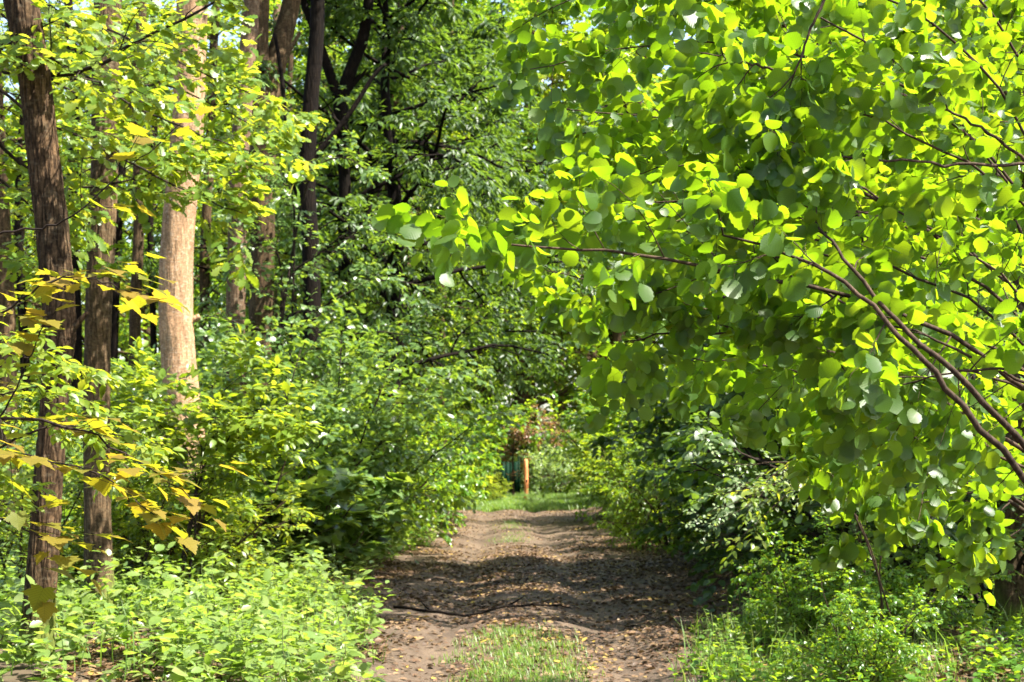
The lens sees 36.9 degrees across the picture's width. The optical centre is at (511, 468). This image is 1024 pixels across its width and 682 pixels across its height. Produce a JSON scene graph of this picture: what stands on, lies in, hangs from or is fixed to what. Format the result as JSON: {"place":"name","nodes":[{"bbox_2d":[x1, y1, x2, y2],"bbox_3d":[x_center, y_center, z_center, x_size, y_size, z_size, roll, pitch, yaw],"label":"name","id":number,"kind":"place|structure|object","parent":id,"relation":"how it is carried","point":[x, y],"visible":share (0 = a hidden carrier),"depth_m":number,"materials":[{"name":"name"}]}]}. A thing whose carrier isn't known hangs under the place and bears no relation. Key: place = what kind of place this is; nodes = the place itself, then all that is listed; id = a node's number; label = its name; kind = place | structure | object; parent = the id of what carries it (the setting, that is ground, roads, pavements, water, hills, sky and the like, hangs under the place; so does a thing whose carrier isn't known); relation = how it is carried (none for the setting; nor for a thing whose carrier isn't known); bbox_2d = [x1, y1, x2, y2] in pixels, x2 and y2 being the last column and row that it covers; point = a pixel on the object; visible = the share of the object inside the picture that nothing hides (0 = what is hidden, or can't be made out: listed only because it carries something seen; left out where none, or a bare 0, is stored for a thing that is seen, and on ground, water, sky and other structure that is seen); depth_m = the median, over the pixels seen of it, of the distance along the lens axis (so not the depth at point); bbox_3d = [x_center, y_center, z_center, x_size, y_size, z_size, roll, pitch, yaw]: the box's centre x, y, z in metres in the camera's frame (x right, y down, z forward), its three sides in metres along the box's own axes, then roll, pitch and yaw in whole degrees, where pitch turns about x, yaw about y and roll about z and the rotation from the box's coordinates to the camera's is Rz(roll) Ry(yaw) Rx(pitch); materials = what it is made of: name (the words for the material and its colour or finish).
{"place":"outdoors","nodes":[
{"label":"outdoors","id":0,"kind":"place"},
{"bbox_2d":[0,0,985,451],"label":"sky","id":1,"kind":"structure","parent":0,"point":[83,4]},
{"bbox_2d":[0,475,1023,681],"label":"forest floor","id":2,"kind":"structure","parent":0,"point":[21,673],"depth_m":11.81,"materials":[{"name":"soil"}]},
{"bbox_2d":[0,0,88,518],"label":"slender tree","id":3,"kind":"object","parent":2,"relation":"on","point":[17,223],"visible":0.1,"depth_m":41.89,"materials":[{"name":"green plant"}]},
{"bbox_2d":[3,0,88,662],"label":"oak tree","id":4,"kind":"object","parent":2,"relation":"on","point":[49,206],"visible":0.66,"depth_m":11.21,"materials":[{"name":"brown plant"}]},
{"bbox_2d":[5,89,87,411],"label":"woodland tree","id":5,"kind":"object","parent":2,"relation":"on","point":[7,116],"depth_m":59.22,"materials":[{"name":"green plant"}]},
{"bbox_2d":[0,359,136,577],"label":"oak shrub","id":6,"kind":"object","parent":2,"relation":"on","point":[70,454],"visible":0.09,"depth_m":19.09,"materials":[{"name":"green plant"}]},
{"bbox_2d":[0,22,141,542],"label":"slender tree","id":7,"kind":"object","parent":2,"relation":"on","point":[7,287],"visible":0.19,"depth_m":23.89,"materials":[{"name":"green plant"}]},
{"bbox_2d":[4,30,142,412],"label":"woodland tree","id":8,"kind":"object","parent":2,"relation":"on","point":[30,304],"visible":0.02,"depth_m":75.72,"materials":[{"name":"green plant"}]},
{"bbox_2d":[0,401,149,605],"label":"yellow green shrub","id":9,"kind":"object","parent":2,"relation":"on","point":[73,472],"visible":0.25,"depth_m":15.38,"materials":[{"name":"green plant"}]},
{"bbox_2d":[10,0,161,497],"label":"slender tree","id":10,"kind":"object","parent":2,"relation":"on","point":[77,352],"visible":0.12,"depth_m":32.90,"materials":[{"name":"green plant"}]},
{"bbox_2d":[0,305,185,535],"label":"hornbeam sapling","id":11,"kind":"object","parent":2,"relation":"on","point":[67,367],"visible":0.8,"depth_m":9.66,"materials":[{"name":"green plant"}]},
{"bbox_2d":[81,0,121,618],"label":"oak tree","id":12,"kind":"object","parent":2,"relation":"on","point":[97,355],"visible":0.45,"depth_m":13.90,"materials":[{"name":"brown plant"}]},
{"bbox_2d":[5,0,226,389],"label":"woodland tree","id":13,"kind":"object","parent":2,"relation":"on","point":[35,301],"visible":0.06,"depth_m":50.55,"materials":[{"name":"yellow plant"}]},
{"bbox_2d":[2,376,233,508],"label":"oak shrub","id":14,"kind":"object","parent":2,"relation":"on","point":[147,393],"visible":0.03,"depth_m":21.75,"materials":[{"name":"green plant"}]},
{"bbox_2d":[11,453,234,606],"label":"yellow green shrub","id":15,"kind":"object","parent":2,"relation":"on","point":[147,538],"visible":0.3,"depth_m":15.55,"materials":[{"name":"green plant"}]},
{"bbox_2d":[73,0,173,399],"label":"slender tree","id":16,"kind":"object","parent":2,"relation":"on","point":[115,313],"visible":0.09,"depth_m":43.90,"materials":[{"name":"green plant"}]},
{"bbox_2d":[0,106,248,623],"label":"maple sapling","id":17,"kind":"object","parent":2,"relation":"on","point":[39,596],"visible":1,"depth_m":6.85,"materials":[{"name":"yellow plant"}]},
{"bbox_2d":[17,69,247,412],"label":"woodland tree","id":18,"kind":"object","parent":2,"relation":"on","point":[125,234],"visible":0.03,"depth_m":61.94,"materials":[{"name":"green plant"}]},
{"bbox_2d":[47,0,231,370],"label":"slender tree","id":19,"kind":"object","parent":2,"relation":"on","point":[152,306],"visible":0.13,"depth_m":39.94,"materials":[{"name":"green plant"}]},
{"bbox_2d":[43,0,236,460],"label":"slender tree","id":20,"kind":"object","parent":2,"relation":"on","point":[136,282],"visible":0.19,"depth_m":35.89,"materials":[{"name":"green plant"}]},
{"bbox_2d":[0,0,327,297],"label":"young oak","id":21,"kind":"object","parent":2,"relation":"on","point":[208,154],"visible":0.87,"depth_m":12.22,"materials":[{"name":"green plant"}]},
{"bbox_2d":[61,439,276,589],"bbox_3d":[-4.109,0.572,17.611,2.484,1.883,2.235,0,0,27],"label":"maple sapling","id":22,"kind":"object","parent":2,"relation":"on","point":[259,495],"visible":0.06,"depth_m":17.31,"materials":[{"name":"green plant"}]},
{"bbox_2d":[82,4,278,376],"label":"woodland tree","id":23,"kind":"object","parent":2,"relation":"on","point":[224,42],"visible":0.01,"depth_m":82.55,"materials":[{"name":"green plant"}]},
{"bbox_2d":[158,0,207,553],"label":"pale barked tree","id":24,"kind":"object","parent":2,"relation":"on","point":[177,341],"visible":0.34,"depth_m":20.81,"materials":[{"name":"beige plant"}]},
{"bbox_2d":[58,379,314,593],"bbox_3d":[-3.509,0.242,16.174,2.963,2.321,2.302,0,0,38],"label":"yellow green shrub","id":25,"kind":"object","parent":2,"relation":"on","point":[303,512],"visible":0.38,"depth_m":16.03,"materials":[{"name":"green plant"}]},
{"bbox_2d":[67,324,325,591],"bbox_3d":[-2.941,0.035,14.989,2.717,2.922,1.553,0,0,26],"label":"young oak","id":26,"kind":"object","parent":2,"relation":"on","point":[266,421],"visible":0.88,"depth_m":14.89,"materials":[{"name":"green plant"}]},
{"bbox_2d":[121,0,281,389],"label":"slender tree","id":27,"kind":"object","parent":2,"relation":"on","point":[204,280],"visible":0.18,"depth_m":37.90,"materials":[{"name":"brown plant"}]},
{"bbox_2d":[115,396,324,578],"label":"yellow green shrub","id":28,"kind":"object","parent":2,"relation":"on","point":[260,467],"visible":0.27,"depth_m":17.25,"materials":[{"name":"green plant"}]},
{"bbox_2d":[0,512,442,681],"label":"ground cover","id":29,"kind":"object","parent":2,"relation":"on","point":[180,610],"visible":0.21,"depth_m":11.93,"materials":[{"name":"green plant"}]},
{"bbox_2d":[141,436,325,566],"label":"maple sapling","id":30,"kind":"object","parent":2,"relation":"on","point":[302,499],"visible":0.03,"depth_m":18.44,"materials":[{"name":"green plant"}]},
{"bbox_2d":[225,0,259,401],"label":"pinkish tree","id":31,"kind":"object","parent":2,"relation":"on","point":[234,296],"visible":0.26,"depth_m":26.86,"materials":[{"name":"brown plant"}]},
{"bbox_2d":[118,0,369,404],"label":"woodland tree","id":32,"kind":"object","parent":2,"relation":"on","point":[222,289],"visible":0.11,"depth_m":48.44,"materials":[{"name":"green plant"}]},
{"bbox_2d":[75,292,424,558],"bbox_3d":[-3.764,-0.546,24.107,4.529,4.445,5.974,0,0,35],"label":"oak shrub","id":33,"kind":"object","parent":2,"relation":"on","point":[325,345],"visible":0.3,"depth_m":24.03,"materials":[{"name":"green plant"}]},
{"bbox_2d":[196,0,337,335],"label":"slender tree","id":34,"kind":"object","parent":2,"relation":"on","point":[282,256],"visible":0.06,"depth_m":41.91,"materials":[{"name":"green plant"}]},
{"bbox_2d":[111,321,423,529],"bbox_3d":[-4.489,-0.303,23.691,5.150,3.832,3.904,0,0,25],"label":"oak shrub","id":35,"kind":"object","parent":2,"relation":"on","point":[333,435],"visible":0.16,"depth_m":23.05,"materials":[{"name":"green plant"}]},
{"bbox_2d":[248,0,301,410],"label":"forked tree","id":36,"kind":"object","parent":2,"relation":"on","point":[285,27],"visible":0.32,"depth_m":29.84,"materials":[{"name":"brown plant"}]},
{"bbox_2d":[186,434,366,574],"bbox_3d":[-3.053,0.463,18.610,2.235,1.883,2.484,0,0,-34],"label":"maple sapling","id":37,"kind":"object","parent":2,"relation":"on","point":[343,488],"visible":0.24,"depth_m":18.28,"materials":[{"name":"green plant"}]},
{"bbox_2d":[238,0,343,370],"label":"slender tree","id":38,"kind":"object","parent":2,"relation":"on","point":[290,65],"visible":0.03,"depth_m":45.93,"materials":[{"name":"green plant"}]},
{"bbox_2d":[212,442,381,583],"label":"maple sapling","id":39,"kind":"object","parent":2,"relation":"on","point":[356,513],"visible":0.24,"depth_m":19.25,"materials":[{"name":"green plant"}]},
{"bbox_2d":[112,292,495,499],"bbox_3d":[-3.979,-1.107,29.108,7.005,5.211,5.310,0,0,-13],"label":"oak shrub","id":40,"kind":"object","parent":2,"relation":"on","point":[471,377],"visible":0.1,"depth_m":28.67,"materials":[{"name":"green plant"}]},
{"bbox_2d":[194,107,446,433],"bbox_3d":[-3.318,-2.247,25.817,4.534,7.714,2.511,0,0,0],"label":"young oak","id":41,"kind":"object","parent":2,"relation":"on","point":[371,172],"visible":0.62,"depth_m":25.65,"materials":[{"name":"green plant"}]},
{"bbox_2d":[273,0,386,446],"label":"dark tree","id":42,"kind":"object","parent":2,"relation":"on","point":[308,151],"visible":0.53,"depth_m":27.89,"materials":[{"name":"brown plant"}]},
{"bbox_2d":[115,0,562,455],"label":"drooping tree","id":43,"kind":"object","parent":2,"relation":"on","point":[411,202],"visible":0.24,"depth_m":37.85,"materials":[{"name":"green plant"}]},
{"bbox_2d":[213,5,492,370],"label":"woodland tree","id":44,"kind":"object","parent":2,"relation":"on","point":[236,66],"depth_m":74.16,"materials":[{"name":"green plant"}]},
{"bbox_2d":[301,455,415,575],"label":"maple sapling","id":45,"kind":"object","parent":2,"relation":"on","point":[389,516],"visible":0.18,"depth_m":21.61,"materials":[{"name":"green plant"}]},
{"bbox_2d":[300,0,455,394],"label":"dark tree","id":46,"kind":"object","parent":2,"relation":"on","point":[349,79],"visible":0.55,"depth_m":31.90,"materials":[{"name":"brown plant"}]},
{"bbox_2d":[233,339,524,563],"bbox_3d":[-2.475,-0.400,26.495,5.356,3.985,4.061,0,0,-1],"label":"oak shrub","id":47,"kind":"object","parent":2,"relation":"on","point":[430,455],"visible":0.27,"depth_m":25.94,"materials":[{"name":"green plant"}]},
{"bbox_2d":[168,0,622,536],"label":"drooping tree","id":48,"kind":"object","parent":2,"relation":"on","point":[344,12],"visible":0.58,"depth_m":32.93,"materials":[{"name":"green plant"}]},
{"bbox_2d":[321,1,469,327],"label":"slender tree","id":49,"kind":"object","parent":2,"relation":"on","point":[396,101],"visible":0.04,"depth_m":39.88,"materials":[{"name":"green plant"}]},
{"bbox_2d":[332,368,491,547],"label":"elder shrub","id":50,"kind":"object","parent":2,"relation":"on","point":[466,489],"visible":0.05,"depth_m":31.44,"materials":[{"name":"green plant"}]},
{"bbox_2d":[356,383,492,547],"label":"elder shrub","id":51,"kind":"object","parent":2,"relation":"on","point":[462,471],"visible":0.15,"depth_m":28.82,"materials":[{"name":"green plant"}]},
{"bbox_2d":[332,110,531,405],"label":"woodland tree","id":52,"kind":"object","parent":2,"relation":"on","point":[521,352],"visible":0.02,"depth_m":75.29,"materials":[{"name":"green plant"}]},
{"bbox_2d":[376,378,491,533],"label":"elder shrub","id":53,"kind":"object","parent":2,"relation":"on","point":[484,496],"visible":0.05,"depth_m":36.10,"materials":[{"name":"green plant"}]},
{"bbox_2d":[351,380,528,513],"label":"woodland shrub","id":54,"kind":"object","parent":2,"relation":"on","point":[496,429],"visible":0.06,"depth_m":41.81,"materials":[{"name":"green plant"}]},
{"bbox_2d":[329,219,560,464],"bbox_3d":[-1.672,-2.373,37.573,5.964,7.639,3.203,0,0,11],"label":"young beech","id":55,"kind":"object","parent":2,"relation":"on","point":[495,351],"visible":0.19,"depth_m":37.20,"materials":[{"name":"green plant"}]},
{"bbox_2d":[277,0,614,443],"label":"drooping tree","id":56,"kind":"object","parent":2,"relation":"on","point":[498,27],"visible":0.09,"depth_m":43.34,"materials":[{"name":"green plant"}]},
{"bbox_2d":[410,411,504,525],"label":"woodland shrub","id":57,"kind":"object","parent":2,"relation":"on","point":[489,467],"visible":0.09,"depth_m":42.83,"materials":[{"name":"green plant"}]},
{"bbox_2d":[475,472,512,501],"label":"clearing shrub","id":58,"kind":"object","parent":2,"relation":"on","point":[495,492],"visible":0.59,"depth_m":62.41,"materials":[{"name":"green plant"}]},
{"bbox_2d":[499,456,519,493],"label":"fence panel","id":59,"kind":"object","parent":2,"relation":"on","point":[507,467],"visible":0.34,"depth_m":69.00,"materials":[{"name":"green paint"}]},
{"bbox_2d":[435,0,588,478],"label":"woodland tree","id":60,"kind":"object","parent":2,"relation":"on","point":[541,82],"visible":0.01,"depth_m":99.28,"materials":[{"name":"green plant"}]},
{"bbox_2d":[417,0,616,491],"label":"woodland tree","id":61,"kind":"object","parent":2,"relation":"on","point":[473,3],"visible":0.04,"depth_m":77.92,"materials":[{"name":"green plant"}]},
{"bbox_2d":[415,0,649,487],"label":"woodland tree","id":62,"kind":"object","parent":2,"relation":"on","point":[548,18],"visible":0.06,"depth_m":79.25,"materials":[{"name":"green plant"}]},
{"bbox_2d":[495,404,576,495],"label":"russet tree","id":63,"kind":"object","parent":2,"relation":"on","point":[522,436],"visible":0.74,"depth_m":65.67,"materials":[{"name":"brown plant"}]},
{"bbox_2d":[493,417,580,491],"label":"clearing shrub","id":64,"kind":"object","parent":2,"relation":"on","point":[516,458],"visible":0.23,"depth_m":75.45,"materials":[{"name":"green plant"}]},
{"bbox_2d":[460,0,631,476],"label":"woodland tree","id":65,"kind":"object","parent":2,"relation":"on","point":[579,18],"depth_m":105.89,"materials":[{"name":"green plant"}]},
{"bbox_2d":[516,435,593,493],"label":"clearing shrub","id":66,"kind":"object","parent":2,"relation":"on","point":[538,462],"visible":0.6,"depth_m":69.70,"materials":[{"name":"green plant"}]},
{"bbox_2d":[544,378,589,480],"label":"clearing shrub","id":67,"kind":"object","parent":2,"relation":"on","point":[566,404],"visible":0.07,"depth_m":81.22,"materials":[{"name":"green plant"}]},
{"bbox_2d":[473,16,666,381],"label":"woodland tree","id":68,"kind":"object","parent":2,"relation":"on","point":[560,85],"visible":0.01,"depth_m":78.64,"materials":[{"name":"green plant"}]},
{"bbox_2d":[496,223,669,427],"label":"woodland tree","id":69,"kind":"object","parent":2,"relation":"on","point":[566,384],"visible":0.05,"depth_m":87.73,"materials":[{"name":"green plant"}]},
{"bbox_2d":[457,7,719,416],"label":"woodland tree","id":70,"kind":"object","parent":2,"relation":"on","point":[616,338],"visible":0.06,"depth_m":74.16,"materials":[{"name":"green plant"}]},
{"bbox_2d":[501,374,676,519],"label":"woodland shrub","id":71,"kind":"object","parent":2,"relation":"on","point":[568,424],"visible":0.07,"depth_m":45.68,"materials":[{"name":"green plant"}]},
{"bbox_2d":[569,418,657,516],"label":"woodland shrub","id":72,"kind":"object","parent":2,"relation":"on","point":[578,429],"visible":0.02,"depth_m":46.71,"materials":[{"name":"green plant"}]},
{"bbox_2d":[563,401,667,500],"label":"woodland shrub","id":73,"kind":"object","parent":2,"relation":"on","point":[580,434],"visible":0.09,"depth_m":56.11,"materials":[{"name":"green plant"}]},
{"bbox_2d":[571,358,686,512],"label":"woodland shrub","id":74,"kind":"object","parent":2,"relation":"on","point":[580,470],"visible":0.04,"depth_m":41.12,"materials":[{"name":"green plant"}]},
{"bbox_2d":[581,375,686,513],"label":"woodland shrub","id":75,"kind":"object","parent":2,"relation":"on","point":[607,422],"visible":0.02,"depth_m":38.96,"materials":[{"name":"green plant"}]},
{"bbox_2d":[583,471,686,547],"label":"green shrub","id":76,"kind":"object","parent":2,"relation":"on","point":[636,518],"visible":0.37,"depth_m":30.37,"materials":[{"name":"green plant"}]},
{"bbox_2d":[579,410,694,540],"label":"green shrub","id":77,"kind":"object","parent":2,"relation":"on","point":[588,488],"visible":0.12,"depth_m":32.99,"materials":[{"name":"green plant"}]},
{"bbox_2d":[575,407,716,552],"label":"green shrub","id":78,"kind":"object","parent":2,"relation":"on","point":[619,495],"visible":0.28,"depth_m":29.41,"materials":[{"name":"green plant"}]},
{"bbox_2d":[587,403,719,553],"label":"dark shrub","id":79,"kind":"object","parent":2,"relation":"on","point":[602,441],"visible":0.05,"depth_m":25.60,"materials":[{"name":"green plant"}]},
{"bbox_2d":[620,415,718,553],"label":"dark shrub","id":80,"kind":"object","parent":2,"relation":"on","point":[664,487],"depth_m":28.82,"materials":[{"name":"green plant"}]},
{"bbox_2d":[610,332,778,559],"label":"dark shrub","id":81,"kind":"object","parent":2,"relation":"on","point":[656,529],"visible":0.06,"depth_m":24.05,"materials":[{"name":"green plant"}]},
{"bbox_2d":[371,0,1023,548],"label":"hazel shrub","id":82,"kind":"object","parent":2,"relation":"on","point":[765,174],"visible":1,"depth_m":5.32,"materials":[{"name":"green plant"}]},
{"bbox_2d":[603,9,889,566],"bbox_3d":[3.708,-3.841,23.501,4.464,10.865,4.332,0,0,0],"label":"shaded tree","id":83,"kind":"object","parent":2,"relation":"on","point":[722,539],"visible":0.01,"depth_m":23.26,"materials":[{"name":"green plant"}]},
{"bbox_2d":[644,325,858,578],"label":"dark shrub","id":84,"kind":"object","parent":2,"relation":"on","point":[697,566],"visible":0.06,"depth_m":20.97,"materials":[{"name":"green plant"}]},
{"bbox_2d":[678,435,869,628],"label":"wild rose","id":85,"kind":"object","parent":2,"relation":"on","point":[738,488],"visible":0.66,"depth_m":13.51,"materials":[{"name":"green plant"}]},
{"bbox_2d":[555,10,1011,560],"bbox_3d":[3.364,-3.674,20.074,6.397,10.666,6.722,0,0,28],"label":"bushy tree","id":86,"kind":"object","parent":2,"relation":"on","point":[619,200],"visible":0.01,"depth_m":20.48,"materials":[{"name":"green plant"}]},
{"bbox_2d":[596,22,989,545],"bbox_3d":[4.327,-3.185,24.030,6.162,9.777,5.864,0,0,30],"label":"bushy tree","id":87,"kind":"object","parent":2,"relation":"on","point":[670,422],"depth_m":23.75,"materials":[{"name":"green plant"}]},
{"bbox_2d":[700,433,899,651],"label":"bramble","id":88,"kind":"object","parent":2,"relation":"on","point":[764,487],"visible":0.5,"depth_m":11.24,"materials":[{"name":"green plant"}]},
{"bbox_2d":[597,514,1023,681],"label":"ground cover","id":89,"kind":"object","parent":2,"relation":"on","point":[1006,662],"visible":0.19,"depth_m":11.60,"materials":[{"name":"green plant"}]},
{"bbox_2d":[730,508,890,645],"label":"green shrub","id":90,"kind":"object","parent":2,"relation":"on","point":[791,607],"visible":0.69,"depth_m":13.50,"materials":[{"name":"green plant"}]},
{"bbox_2d":[599,0,1023,594],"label":"bushy tree","id":91,"kind":"object","parent":2,"relation":"on","point":[685,476],"visible":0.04,"depth_m":16.85,"materials":[{"name":"green plant"}]},
{"bbox_2d":[610,208,1012,566],"bbox_3d":[4.815,-0.644,20.570,6.773,5.390,5.545,0,0,18],"label":"dark shrub","id":92,"kind":"object","parent":2,"relation":"on","point":[659,453],"visible":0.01,"depth_m":20.59,"materials":[{"name":"green plant"}]},
{"bbox_2d":[608,0,1023,615],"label":"hazel shrub","id":93,"kind":"object","parent":2,"relation":"on","point":[894,518],"visible":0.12,"depth_m":8.02,"materials":[{"name":"green plant"}]},
{"bbox_2d":[628,287,1012,618],"bbox_3d":[3.398,-0.012,15.521,4.781,3.805,3.914,0,0,-22],"label":"dark shrub","id":94,"kind":"object","parent":2,"relation":"on","point":[644,477],"visible":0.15,"depth_m":15.29,"materials":[{"name":"green plant"}]},
{"bbox_2d":[666,273,1014,613],"bbox_3d":[3.997,-0.364,18.808,4.403,4.280,5.379,0,0,-8],"label":"dark shrub","id":95,"kind":"object","parent":2,"relation":"on","point":[706,593],"visible":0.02,"depth_m":17.64,"materials":[{"name":"green plant"}]},
{"bbox_2d":[770,556,963,681],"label":"green shrub","id":96,"kind":"object","parent":2,"relation":"on","point":[857,640],"visible":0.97,"depth_m":10.94,"materials":[{"name":"green plant"}]},
{"bbox_2d":[789,281,1023,624],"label":"dark shrub","id":97,"kind":"object","parent":2,"relation":"on","point":[948,531],"visible":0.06,"depth_m":13.99,"materials":[{"name":"green plant"}]},
{"bbox_2d":[825,510,1015,647],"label":"green shrub","id":98,"kind":"object","parent":2,"relation":"on","point":[899,599],"visible":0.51,"depth_m":12.47,"materials":[{"name":"green plant"}]},
{"bbox_2d":[990,86,1023,626],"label":"shaded tree","id":99,"kind":"object","parent":2,"relation":"on","point":[1004,590],"visible":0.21,"depth_m":14.06,"materials":[{"name":"brown plant"}]},
{"bbox_2d":[2,486,1023,681],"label":"grass","id":100,"kind":"structure","parent":0,"point":[555,501],"depth_m":12.65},
{"bbox_2d":[226,508,816,681],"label":"dirt track","id":101,"kind":"structure","parent":0,"point":[555,531],"depth_m":17.21,"materials":[{"name":"soil"}]},
{"bbox_2d":[28,504,1023,681],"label":"fallen leaves","id":102,"kind":"object","parent":101,"relation":"on","point":[677,608],"depth_m":18.34,"materials":[{"name":"plant"}]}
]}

